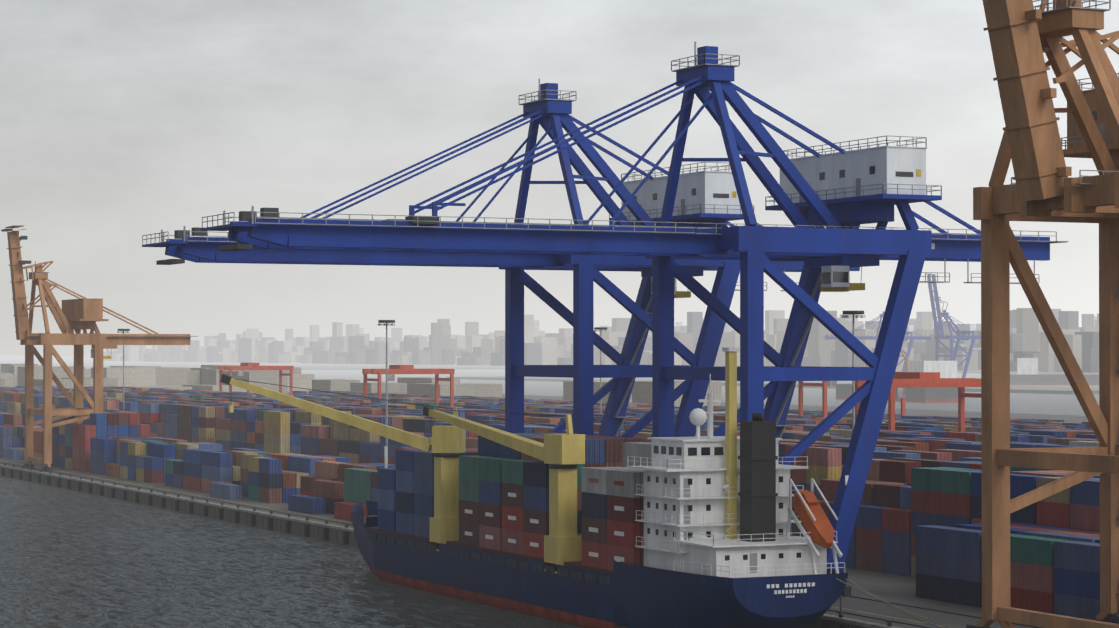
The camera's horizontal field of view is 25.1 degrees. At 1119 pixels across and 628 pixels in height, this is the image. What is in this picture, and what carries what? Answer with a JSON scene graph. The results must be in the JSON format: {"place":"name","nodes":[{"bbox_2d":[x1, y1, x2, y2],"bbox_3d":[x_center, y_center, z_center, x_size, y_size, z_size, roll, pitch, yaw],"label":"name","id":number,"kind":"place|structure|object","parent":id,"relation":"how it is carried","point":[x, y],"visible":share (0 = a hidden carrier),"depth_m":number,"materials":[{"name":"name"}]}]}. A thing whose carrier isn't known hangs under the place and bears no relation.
{"place":"outdoors","nodes":[
{"label":"outdoors","id":0,"kind":"place"},
{"bbox_2d":[0,356,1088,627],"bbox_3d":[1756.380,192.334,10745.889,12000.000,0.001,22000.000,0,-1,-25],"label":"ground","id":1,"kind":"structure","parent":0,"point":[892,588],"depth_m":423.11,"materials":[{"name":"concrete"}]},
{"bbox_2d":[1,225,197,471],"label":"gantry crane","id":2,"kind":"object","parent":1,"relation":"on","point":[79,314],"visible":0.9,"depth_m":572.09,"materials":[{"name":"paint"}]},
{"bbox_2d":[218,363,293,394],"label":"yard gantry","id":3,"kind":"object","parent":1,"relation":"on","point":[241,368],"visible":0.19,"depth_m":937.00,"materials":[{"name":"red metal"}]},
{"bbox_2d":[362,365,454,406],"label":"yard gantry","id":4,"kind":"object","parent":1,"relation":"on","point":[393,370],"visible":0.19,"depth_m":764.28,"materials":[{"name":"red metal"}]},
{"bbox_2d":[117,311,864,445],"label":"light masts","id":5,"kind":"object","parent":1,"relation":"on","point":[596,329],"visible":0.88,"depth_m":447.94,"materials":[{"name":"metal"}]},
{"bbox_2d":[142,79,859,437],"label":"gantry crane","id":6,"kind":"object","parent":1,"relation":"on","point":[706,197],"visible":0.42,"depth_m":321.18,"materials":[{"name":"blue paint"}]},
{"bbox_2d":[0,386,1118,623],"bbox_3d":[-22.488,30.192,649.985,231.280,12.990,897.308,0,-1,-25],"label":"container yard","id":7,"kind":"structure","parent":1,"relation":"on","point":[918,518],"depth_m":439.06,"materials":[{"name":"multicoloured metal"}]},
{"bbox_2d":[201,42,1067,596],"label":"gantry crane","id":8,"kind":"object","parent":1,"relation":"on","point":[831,202],"visible":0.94,"depth_m":281.70,"materials":[{"name":"blue paint"}]},
{"bbox_2d":[798,381,904,416],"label":"yard gantry","id":9,"kind":"object","parent":1,"relation":"on","point":[823,384],"visible":0.08,"depth_m":650.12,"materials":[{"name":"red metal"}]},
{"bbox_2d":[855,372,980,431],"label":"yard gantry","id":10,"kind":"object","parent":1,"relation":"on","point":[902,382],"visible":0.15,"depth_m":472.21,"materials":[{"name":"red metal"}]},
{"bbox_2d":[966,0,1118,627],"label":"gantry crane","id":11,"kind":"object","parent":1,"relation":"on","point":[1024,35],"visible":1,"depth_m":232.49,"materials":[{"name":"paint"}]},
{"bbox_2d":[0,355,1098,627],"bbox_3d":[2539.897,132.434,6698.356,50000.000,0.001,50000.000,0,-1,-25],"label":"water","id":12,"kind":"structure","parent":0,"point":[72,559],"depth_m":337.35,"materials":[{"name":"grey liquid"}]},
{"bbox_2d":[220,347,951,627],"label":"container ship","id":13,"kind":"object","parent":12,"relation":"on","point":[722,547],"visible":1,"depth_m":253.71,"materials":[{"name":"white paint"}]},
{"bbox_2d":[377,432,650,570],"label":"shipping containers","id":14,"kind":"object","parent":13,"relation":"on","point":[503,498],"visible":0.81,"depth_m":283.20,"materials":[{"name":"multicoloured metal"}]},
{"bbox_2d":[836,344,1098,402],"bbox_3d":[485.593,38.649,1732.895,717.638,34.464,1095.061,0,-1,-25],"label":"distant ships","id":15,"kind":"object","parent":12,"relation":"on","point":[1027,372],"visible":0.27,"depth_m":1516.91,"materials":[{"name":"metal"}]},
{"bbox_2d":[0,308,1098,406],"bbox_3d":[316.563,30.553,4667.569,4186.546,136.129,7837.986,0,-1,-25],"label":"city skyline","id":16,"kind":"structure","parent":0,"point":[473,346],"depth_m":4633.18},
{"bbox_2d":[0,368,1098,627],"bbox_3d":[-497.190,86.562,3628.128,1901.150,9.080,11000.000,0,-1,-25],"label":"quay wall","id":17,"kind":"structure","parent":0,"point":[306,528],"depth_m":460.74,"materials":[{"name":"concrete"}]},
{"bbox_2d":[824,311,930,371],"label":"gantry crane","id":18,"kind":"object","parent":17,"relation":"on","point":[910,329],"visible":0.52,"depth_m":2097.05,"materials":[{"name":"blue paint"}]},
{"bbox_2d":[926,273,980,377],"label":"gantry crane","id":19,"kind":"object","parent":17,"relation":"on","point":[962,329],"visible":0.81,"depth_m":2016.69,"materials":[{"name":"blue paint"}]},
{"bbox_2d":[0,0,1118,354],"label":"sky","id":20,"kind":"structure","parent":0,"point":[122,121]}
]}

